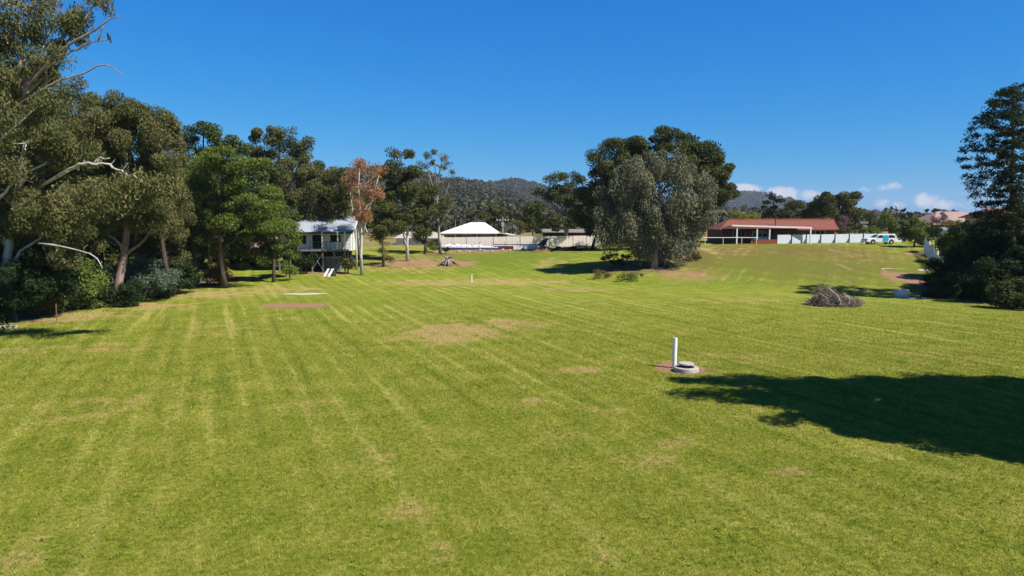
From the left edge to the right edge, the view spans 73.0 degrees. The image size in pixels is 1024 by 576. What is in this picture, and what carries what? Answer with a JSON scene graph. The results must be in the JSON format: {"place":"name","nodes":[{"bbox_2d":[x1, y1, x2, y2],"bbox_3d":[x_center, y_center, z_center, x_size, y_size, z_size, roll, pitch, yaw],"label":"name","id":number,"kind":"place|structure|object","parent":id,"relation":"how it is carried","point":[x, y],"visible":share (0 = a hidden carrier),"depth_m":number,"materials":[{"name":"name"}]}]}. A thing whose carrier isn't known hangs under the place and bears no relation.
{"place":"outdoors","nodes":[
{"label":"outdoors","id":0,"kind":"place"},
{"bbox_2d":[0,230,1023,575],"bbox_3d":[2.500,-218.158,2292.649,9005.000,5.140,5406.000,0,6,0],"label":"ground","id":1,"kind":"structure","parent":0,"point":[728,274],"depth_m":24.39,"materials":[{"name":"green plant"}]},
{"bbox_2d":[0,278,17,328],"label":"shrub","id":2,"kind":"object","parent":1,"relation":"on","point":[6,291],"visible":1,"depth_m":42.08,"materials":[{"name":"green plant"}]},
{"bbox_2d":[0,244,72,320],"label":"shrub","id":3,"kind":"object","parent":1,"relation":"on","point":[46,279],"visible":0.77,"depth_m":47.83,"materials":[{"name":"green plant"}]},
{"bbox_2d":[8,280,69,316],"bbox_3d":[-34.791,0.599,50.888,4.620,3.243,3.465,0,6,0],"label":"shrub","id":4,"kind":"object","parent":1,"relation":"on","point":[45,308],"visible":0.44,"depth_m":50.44,"materials":[{"name":"green plant"}]},
{"bbox_2d":[0,67,109,256],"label":"gum tree","id":5,"kind":"object","parent":1,"relation":"on","point":[44,171],"visible":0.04,"depth_m":61.50,"materials":[{"name":"green plant"}]},
{"bbox_2d":[28,268,83,310],"bbox_3d":[-35.310,0.047,53.432,4.919,3.839,3.832,0,6,0],"label":"shrub","id":6,"kind":"object","parent":1,"relation":"on","point":[70,284],"visible":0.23,"depth_m":52.78,"materials":[{"name":"green plant"}]},
{"bbox_2d":[0,0,122,159],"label":"gum tree","id":7,"kind":"object","parent":1,"relation":"on","point":[15,95],"visible":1,"depth_m":34.34,"materials":[{"name":"green plant"}]},
{"bbox_2d":[49,277,89,312],"bbox_3d":[-34.773,0.395,53.938,3.356,3.008,2.950,0,6,0],"label":"shrub","id":8,"kind":"object","parent":1,"relation":"on","point":[70,305],"visible":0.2,"depth_m":53.44,"materials":[{"name":"green plant"}]},
{"bbox_2d":[50,257,110,308],"bbox_3d":[-34.133,-0.327,54.907,4.005,4.244,4.717,0,6,0],"label":"shrub","id":9,"kind":"object","parent":1,"relation":"on","point":[92,288],"visible":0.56,"depth_m":54.54,"materials":[{"name":"green plant"}]},
{"bbox_2d":[0,116,184,321],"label":"gum tree","id":10,"kind":"object","parent":1,"relation":"on","point":[59,203],"visible":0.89,"depth_m":44.27,"materials":[{"name":"green plant"}]},
{"bbox_2d":[81,270,115,304],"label":"shrub","id":11,"kind":"object","parent":1,"relation":"on","point":[108,276],"visible":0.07,"depth_m":56.91,"materials":[{"name":"green plant"}]},
{"bbox_2d":[81,219,143,275],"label":"shrub","id":12,"kind":"object","parent":1,"relation":"on","point":[113,246],"visible":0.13,"depth_m":71.15,"materials":[{"name":"green plant"}]},
{"bbox_2d":[51,74,189,303],"bbox_3d":[-31.869,-7.410,55.896,12.024,18.351,9.654,0,6,0],"label":"gum tree","id":13,"kind":"object","parent":1,"relation":"on","point":[113,138],"visible":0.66,"depth_m":54.10,"materials":[{"name":"green plant"}]},
{"bbox_2d":[101,278,145,307],"bbox_3d":[-31.736,0.452,56.554,3.345,2.397,3.282,0,6,0],"label":"shrub","id":14,"kind":"object","parent":1,"relation":"on","point":[127,299],"visible":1,"depth_m":55.95,"materials":[{"name":"green plant"}]},
{"bbox_2d":[67,103,185,275],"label":"gum tree","id":15,"kind":"object","parent":1,"relation":"on","point":[134,146],"depth_m":71.72,"materials":[{"name":"green plant"}]},
{"bbox_2d":[102,234,161,277],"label":"shrub","id":16,"kind":"object","parent":1,"relation":"on","point":[141,249],"visible":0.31,"depth_m":65.01,"materials":[{"name":"green plant"}]},
{"bbox_2d":[105,253,182,300],"bbox_3d":[-32.168,-0.895,60.817,5.957,4.359,5.709,0,6,0],"label":"shrub","id":17,"kind":"object","parent":1,"relation":"on","point":[154,275],"visible":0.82,"depth_m":60.65,"materials":[{"name":"green plant"}]},
{"bbox_2d":[135,281,181,298],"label":"shrub","id":18,"kind":"object","parent":1,"relation":"on","point":[168,293],"visible":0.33,"depth_m":63.11,"materials":[{"name":"green plant"}]},
{"bbox_2d":[130,201,188,253],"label":"shrub","id":19,"kind":"object","parent":1,"relation":"on","point":[151,236],"visible":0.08,"depth_m":71.09,"materials":[{"name":"green plant"}]},
{"bbox_2d":[148,109,197,295],"bbox_3d":[-31.498,-7.289,63.229,5.019,16.725,9.556,-2,6,-19],"label":"gum tree","id":20,"kind":"object","parent":1,"relation":"on","point":[164,254],"visible":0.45,"depth_m":64.05,"materials":[{"name":"green plant"}]},
{"bbox_2d":[162,259,203,293],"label":"shrub","id":21,"kind":"object","parent":1,"relation":"on","point":[189,276],"visible":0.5,"depth_m":66.74,"materials":[{"name":"green plant"}]},
{"bbox_2d":[168,165,226,285],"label":"oak tree","id":22,"kind":"object","parent":1,"relation":"on","point":[199,211],"visible":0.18,"depth_m":72.82,"materials":[{"name":"green plant"}]},
{"bbox_2d":[177,234,223,285],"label":"gum tree","id":23,"kind":"object","parent":1,"relation":"on","point":[203,249],"visible":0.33,"depth_m":74.31,"materials":[{"name":"green plant"}]},
{"bbox_2d":[170,120,255,263],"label":"tree","id":24,"kind":"object","parent":1,"relation":"on","point":[213,134],"visible":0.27,"depth_m":80.70,"materials":[{"name":"green plant"}]},
{"bbox_2d":[199,259,233,284],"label":"shrub","id":25,"kind":"object","parent":1,"relation":"on","point":[212,271],"visible":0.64,"depth_m":75.55,"materials":[{"name":"green plant"}]},
{"bbox_2d":[183,145,290,287],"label":"oak tree","id":26,"kind":"object","parent":1,"relation":"on","point":[257,215],"visible":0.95,"depth_m":68.98,"materials":[{"name":"green plant"}]},
{"bbox_2d":[175,153,303,264],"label":"tree","id":27,"kind":"object","parent":1,"relation":"on","point":[264,176],"visible":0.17,"depth_m":86.45,"materials":[{"name":"green plant"}]},
{"bbox_2d":[222,225,266,269],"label":"gum tree","id":28,"kind":"object","parent":1,"relation":"on","point":[233,255],"visible":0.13,"depth_m":89.34,"materials":[{"name":"green plant"}]},
{"bbox_2d":[230,246,278,265],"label":"shrub","id":29,"kind":"object","parent":1,"relation":"on","point":[247,261],"visible":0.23,"depth_m":93.59,"materials":[{"name":"green plant"}]},
{"bbox_2d":[236,192,300,282],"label":"oak tree","id":30,"kind":"object","parent":1,"relation":"on","point":[271,256],"visible":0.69,"depth_m":79.10,"materials":[{"name":"green plant"}]},
{"bbox_2d":[243,125,314,241],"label":"gum tree","id":31,"kind":"object","parent":1,"relation":"on","point":[275,136],"visible":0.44,"depth_m":93.58,"materials":[{"name":"green plant"}]},
{"bbox_2d":[281,222,304,277],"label":"shrub","id":32,"kind":"object","parent":1,"relation":"on","point":[293,238],"visible":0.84,"depth_m":81.77,"materials":[{"name":"green plant"}]},
{"bbox_2d":[293,249,318,273],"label":"shrub","id":33,"kind":"object","parent":1,"relation":"on","point":[309,261],"visible":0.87,"depth_m":85.28,"materials":[{"name":"green plant"}]},
{"bbox_2d":[273,152,355,223],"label":"gum tree","id":34,"kind":"object","parent":1,"relation":"on","point":[315,182],"visible":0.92,"depth_m":89.26,"materials":[{"name":"green plant"}]},
{"bbox_2d":[279,216,367,272],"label":"stilt house","id":35,"kind":"structure","parent":1,"relation":"on","point":[322,238],"depth_m":87.91,"materials":[{"name":"white paint"}]},
{"bbox_2d":[312,235,321,248],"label":"door","id":36,"kind":"structure","parent":35,"relation":"in","point":[316,239],"depth_m":87.82,"materials":[{"name":"black glass"}]},
{"bbox_2d":[289,177,367,223],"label":"gum tree","id":37,"kind":"object","parent":1,"relation":"on","point":[348,203],"visible":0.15,"depth_m":125.33,"materials":[{"name":"green plant"}]},
{"bbox_2d":[321,256,341,270],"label":"wall","id":38,"kind":"structure","parent":1,"relation":"on","point":[328,262],"depth_m":87.59,"materials":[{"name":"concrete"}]},
{"bbox_2d":[331,167,363,269],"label":"gum tree","id":39,"kind":"object","parent":1,"relation":"on","point":[344,173],"visible":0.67,"depth_m":88.72,"materials":[{"name":"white plant"}]},
{"bbox_2d":[338,256,357,273],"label":"shrub","id":40,"kind":"object","parent":1,"relation":"on","point":[347,262],"visible":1,"depth_m":85.72,"materials":[{"name":"green plant"}]},
{"bbox_2d":[341,157,390,275],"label":"gum tree","id":41,"kind":"object","parent":1,"relation":"on","point":[376,195],"visible":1,"depth_m":83.92,"materials":[{"name":"orange plant"}]},
{"bbox_2d":[362,199,407,266],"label":"gum tree","id":42,"kind":"object","parent":1,"relation":"on","point":[380,229],"visible":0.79,"depth_m":90.97,"materials":[{"name":"green plant"}]},
{"bbox_2d":[377,241,395,265],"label":"sapling","id":43,"kind":"object","parent":1,"relation":"on","point":[389,256],"visible":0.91,"depth_m":92.38,"materials":[{"name":"green plant"}]},
{"bbox_2d":[372,146,430,260],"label":"gum tree","id":44,"kind":"object","parent":1,"relation":"on","point":[404,194],"visible":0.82,"depth_m":96.00,"materials":[{"name":"green plant"}]},
{"bbox_2d":[394,232,443,244],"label":"cottage","id":45,"kind":"structure","parent":1,"relation":"on","point":[400,239],"depth_m":134.76,"materials":[{"name":"concrete"}]},
{"bbox_2d":[408,181,442,253],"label":"gum tree","id":46,"kind":"object","parent":1,"relation":"on","point":[425,230],"visible":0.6,"depth_m":104.70,"materials":[{"name":"green plant"}]},
{"bbox_2d":[416,148,454,253],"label":"gum tree","id":47,"kind":"object","parent":1,"relation":"on","point":[437,208],"visible":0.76,"depth_m":105.29,"materials":[{"name":"green plant"}]},
{"bbox_2d":[437,255,459,266],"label":"tree stump","id":48,"kind":"object","parent":1,"relation":"on","point":[447,261],"visible":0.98,"depth_m":93.32,"materials":[{"name":"brown wood"}]},
{"bbox_2d":[436,244,502,249],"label":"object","id":49,"kind":"structure","parent":1,"relation":"on","point":[462,247],"depth_m":111.08,"materials":[{"name":"white paint"}]},
{"bbox_2d":[440,220,514,236],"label":"hip roof house","id":50,"kind":"structure","parent":1,"relation":"on","point":[477,229],"depth_m":126.85,"materials":[{"name":"white metal"}]},
{"bbox_2d":[478,202,512,231],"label":"gum tree","id":51,"kind":"object","parent":1,"relation":"on","point":[493,210],"visible":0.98,"depth_m":148.48,"materials":[{"name":"green plant"}]},
{"bbox_2d":[493,244,545,248],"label":"retaining wall","id":52,"kind":"structure","parent":1,"relation":"on","point":[526,246],"depth_m":110.88,"materials":[{"name":"white paint"}]},
{"bbox_2d":[440,235,599,246],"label":"fence","id":53,"kind":"object","parent":1,"relation":"on","point":[561,241],"visible":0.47,"depth_m":117.73,"materials":[{"name":"beige metal"}]},
{"bbox_2d":[514,212,544,235],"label":"gum tree","id":54,"kind":"object","parent":1,"relation":"on","point":[529,220],"visible":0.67,"depth_m":130.56,"materials":[{"name":"green plant"}]},
{"bbox_2d":[531,244,553,251],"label":"earth heap","id":55,"kind":"object","parent":1,"relation":"on","point":[541,248],"visible":0.81,"depth_m":105.08,"materials":[{"name":"brown soil"}]},
{"bbox_2d":[519,170,588,235],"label":"gum tree","id":56,"kind":"object","parent":1,"relation":"on","point":[555,193],"visible":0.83,"depth_m":117.40,"materials":[{"name":"green plant"}]},
{"bbox_2d":[550,246,581,251],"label":"mulch heap","id":57,"kind":"object","parent":1,"relation":"on","point":[560,248],"visible":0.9,"depth_m":104.17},
{"bbox_2d":[542,229,603,242],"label":"carport","id":58,"kind":"object","parent":1,"relation":"on","point":[571,232],"visible":0.23,"depth_m":128.79,"materials":[{"name":"white metal"}]},
{"bbox_2d":[566,184,600,248],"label":"gum tree","id":59,"kind":"object","parent":1,"relation":"on","point":[585,222],"visible":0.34,"depth_m":107.06,"materials":[{"name":"green plant"}]},
{"bbox_2d":[571,241,600,249],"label":"brush pile","id":60,"kind":"object","parent":1,"relation":"on","point":[585,247],"visible":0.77,"depth_m":107.36,"materials":[{"name":"grey plant"}]},
{"bbox_2d":[599,252,632,265],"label":"shrub","id":61,"kind":"object","parent":1,"relation":"on","point":[620,261],"visible":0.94,"depth_m":85.78,"materials":[{"name":"green plant"}]},
{"bbox_2d":[616,271,643,281],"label":"shrub","id":62,"kind":"object","parent":1,"relation":"on","point":[632,275],"visible":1,"depth_m":77.35,"materials":[{"name":"green plant"}]},
{"bbox_2d":[583,125,680,229],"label":"gum tree","id":63,"kind":"object","parent":1,"relation":"on","point":[603,170],"visible":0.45,"depth_m":100.35,"materials":[{"name":"green plant"}]},
{"bbox_2d":[592,148,721,268],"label":"weeping tree","id":64,"kind":"object","parent":1,"relation":"on","point":[671,230],"visible":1,"depth_m":81.87,"materials":[{"name":"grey plant"}]},
{"bbox_2d":[672,337,677,367],"bbox_3d":[7.746,3.180,32.942,0.230,1.660,0.210,0,6,0],"label":"vent pipe","id":65,"kind":"object","parent":1,"relation":"on","point":[674,356],"visible":0.88,"depth_m":32.85,"materials":[{"name":"white plastic"}]},
{"bbox_2d":[673,361,698,373],"bbox_3d":[8.123,3.728,32.272,1.160,0.495,1.160,0,6,0],"label":"manhole","id":66,"kind":"object","parent":1,"relation":"on","point":[684,367],"visible":0.97,"depth_m":31.96,"materials":[{"name":"concrete"}]},
{"bbox_2d":[655,127,741,242],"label":"gum tree","id":67,"kind":"object","parent":1,"relation":"on","point":[710,159],"visible":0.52,"depth_m":98.20,"materials":[{"name":"green plant"}]},
{"bbox_2d":[729,208,760,218],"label":"shrub","id":68,"kind":"object","parent":1,"relation":"on","point":[735,214],"visible":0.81,"depth_m":130.91,"materials":[{"name":"green plant"}]},
{"bbox_2d":[703,218,839,243],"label":"brick house","id":69,"kind":"structure","parent":1,"relation":"on","point":[736,231],"depth_m":112.30,"materials":[{"name":"ceramic"}]},
{"bbox_2d":[756,191,789,218],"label":"pine tree","id":70,"kind":"object","parent":1,"relation":"on","point":[771,211],"visible":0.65,"depth_m":134.77,"materials":[{"name":"green plant"}]},
{"bbox_2d":[782,199,824,218],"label":"oak tree","id":71,"kind":"object","parent":1,"relation":"on","point":[805,213],"visible":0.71,"depth_m":138.41,"materials":[{"name":"green plant"}]},
{"bbox_2d":[803,280,865,307],"bbox_3d":[26.940,0.398,57.668,5.379,2.201,3.841,0,6,0],"label":"brush pile","id":72,"kind":"object","parent":1,"relation":"on","point":[823,299],"visible":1,"depth_m":57.06,"materials":[{"name":"grey plant"}]},
{"bbox_2d":[810,191,865,233],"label":"oak tree","id":73,"kind":"object","parent":1,"relation":"on","point":[824,206],"visible":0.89,"depth_m":135.02,"materials":[{"name":"green plant"}]},
{"bbox_2d":[776,233,904,243],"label":"fence","id":74,"kind":"object","parent":1,"relation":"on","point":[824,238],"visible":0.61,"depth_m":108.87,"materials":[{"name":"metal"}]},
{"bbox_2d":[836,214,852,233],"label":"plum tree","id":75,"kind":"object","parent":1,"relation":"on","point":[843,222],"visible":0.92,"depth_m":118.23,"materials":[{"name":"purple plant"}]},
{"bbox_2d":[852,225,882,233],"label":"shrub","id":76,"kind":"object","parent":1,"relation":"on","point":[866,230],"visible":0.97,"depth_m":119.20,"materials":[{"name":"green plant"}]},
{"bbox_2d":[859,210,878,227],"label":"oak tree","id":77,"kind":"object","parent":1,"relation":"on","point":[869,216],"visible":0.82,"depth_m":158.71,"materials":[{"name":"green plant"}]},
{"bbox_2d":[861,234,897,243],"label":"station wagon","id":78,"kind":"object","parent":1,"relation":"on","point":[885,238],"visible":0.98,"depth_m":103.45,"materials":[{"name":"white paint"}]},
{"bbox_2d":[876,212,900,233],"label":"oak tree","id":79,"kind":"object","parent":1,"relation":"on","point":[892,226],"visible":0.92,"depth_m":128.85,"materials":[{"name":"green plant"}]},
{"bbox_2d":[894,289,909,297],"bbox_3d":[36.128,0.533,64.152,1.260,0.800,1.260,0,6,0],"label":"concrete tank","id":80,"kind":"object","parent":1,"relation":"on","point":[901,293],"visible":0.94,"depth_m":63.66,"materials":[{"name":"grey concrete"}]},
{"bbox_2d":[895,217,933,246],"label":"tree","id":81,"kind":"object","parent":1,"relation":"on","point":[916,227],"visible":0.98,"depth_m":96.48,"materials":[{"name":"green plant"}]},
{"bbox_2d":[924,237,942,261],"bbox_3d":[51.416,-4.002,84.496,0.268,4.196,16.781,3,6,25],"label":"picket fence","id":82,"kind":"object","parent":1,"relation":"on","point":[929,251],"visible":0.59,"depth_m":86.97,"materials":[{"name":"white paint"}]},
{"bbox_2d":[919,245,951,287],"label":"shrub","id":83,"kind":"object","parent":1,"relation":"on","point":[940,268],"visible":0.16,"depth_m":70.17,"materials":[{"name":"green plant"}]},
{"bbox_2d":[927,226,943,251],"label":"tree","id":84,"kind":"object","parent":1,"relation":"on","point":[936,230],"visible":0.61,"depth_m":91.14,"materials":[{"name":"green plant"}]},
{"bbox_2d":[905,211,968,238],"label":"brick house","id":85,"kind":"structure","parent":1,"relation":"on","point":[953,215],"depth_m":124.75,"materials":[{"name":"pink tile"}]},
{"bbox_2d":[928,212,952,226],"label":"plum tree","id":86,"kind":"object","parent":1,"relation":"on","point":[934,220],"visible":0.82,"depth_m":103.09,"materials":[{"name":"purple plant"}]},
{"bbox_2d":[919,267,979,299],"bbox_3d":[40.278,-0.210,63.476,5.488,3.504,4.655,0,6,0],"label":"shrub","id":87,"kind":"object","parent":1,"relation":"on","point":[952,286],"visible":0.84,"depth_m":62.48,"materials":[{"name":"green plant"}]},
{"bbox_2d":[936,219,983,262],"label":"shrub","id":88,"kind":"object","parent":1,"relation":"on","point":[955,230],"visible":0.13,"depth_m":73.84,"materials":[{"name":"green plant"}]},
{"bbox_2d":[958,231,978,259],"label":"shrub","id":89,"kind":"object","parent":1,"relation":"on","point":[966,235],"visible":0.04,"depth_m":67.16,"materials":[{"name":"green plant"}]},
{"bbox_2d":[945,228,1002,292],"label":"shrub","id":90,"kind":"object","parent":1,"relation":"on","point":[958,263],"visible":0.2,"depth_m":65.91,"materials":[{"name":"green plant"}]},
{"bbox_2d":[958,208,1007,222],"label":"brick house","id":91,"kind":"structure","parent":1,"relation":"on","point":[969,218],"depth_m":86.14,"materials":[{"name":"ceramic"}]},
{"bbox_2d":[962,211,1004,237],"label":"shrub","id":92,"kind":"object","parent":1,"relation":"on","point":[972,227],"visible":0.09,"depth_m":67.51,"materials":[{"name":"green plant"}]},
{"bbox_2d":[954,82,1023,247],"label":"conifer tree","id":93,"kind":"object","parent":1,"relation":"on","point":[1013,189],"visible":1,"depth_m":59.65,"materials":[{"name":"green plant"}]},
{"bbox_2d":[967,256,1018,302],"bbox_3d":[41.325,-0.674,59.224,3.756,4.150,3.768,-4,7,-39],"label":"shrub","id":94,"kind":"object","parent":1,"relation":"on","point":[990,272],"visible":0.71,"depth_m":58.83,"materials":[{"name":"green plant"}]},
{"bbox_2d":[966,219,1022,274],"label":"shrub","id":95,"kind":"object","parent":1,"relation":"on","point":[986,252],"visible":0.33,"depth_m":63.46,"materials":[{"name":"green plant"}]},
{"bbox_2d":[982,211,1023,253],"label":"shrub","id":96,"kind":"object","parent":1,"relation":"on","point":[1004,240],"visible":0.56,"depth_m":62.53,"materials":[{"name":"green plant"}]},
{"bbox_2d":[985,275,1023,308],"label":"shrub","id":97,"kind":"object","parent":1,"relation":"on","point":[1009,293],"visible":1,"depth_m":55.18,"materials":[{"name":"green plant"}]},
{"bbox_2d":[997,244,1023,278],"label":"shrub","id":98,"kind":"object","parent":1,"relation":"on","point":[1017,253],"visible":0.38,"depth_m":59.74,"materials":[{"name":"green plant"}]},
{"bbox_2d":[0,0,1023,212],"label":"sky","id":99,"kind":"structure","parent":0,"point":[877,99],"materials":[{"name":"blue"}]},
{"bbox_3d":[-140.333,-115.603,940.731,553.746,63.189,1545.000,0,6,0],"label":"hill","id":100,"kind":"structure","parent":0,"visible":0},
{"bbox_2d":[200,165,954,236],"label":"forest","id":101,"kind":"object","parent":100,"relation":"on","point":[466,208],"visible":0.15,"depth_m":315.00,"materials":[{"name":"green plant"}]},
{"bbox_3d":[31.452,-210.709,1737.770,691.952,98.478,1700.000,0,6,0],"label":"hill","id":102,"kind":"structure","parent":0,"visible":0},
{"bbox_2d":[489,177,635,208],"bbox_3d":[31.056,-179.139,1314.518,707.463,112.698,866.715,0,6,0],"label":"forest","id":103,"kind":"object","parent":102,"relation":"on","point":[524,186],"visible":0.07,"depth_m":1551.73,"materials":[{"name":"green plant"}]},
{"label":"hill","id":104,"kind":"structure","parent":0,"visible":0},
{"bbox_2d":[719,204,927,220],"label":"forest","id":105,"kind":"object","parent":104,"relation":"on","point":[749,209],"visible":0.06,"depth_m":515.37,"materials":[{"name":"green plant"}]},
{"bbox_3d":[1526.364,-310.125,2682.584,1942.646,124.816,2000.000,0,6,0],"label":"hill","id":106,"kind":"structure","parent":0,"visible":0},
{"bbox_2d":[663,190,926,215],"bbox_3d":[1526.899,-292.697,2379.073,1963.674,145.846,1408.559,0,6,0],"label":"forest","id":107,"kind":"object","parent":106,"relation":"on","point":[751,199],"visible":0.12,"depth_m":2575.98,"materials":[{"name":"green plant"}]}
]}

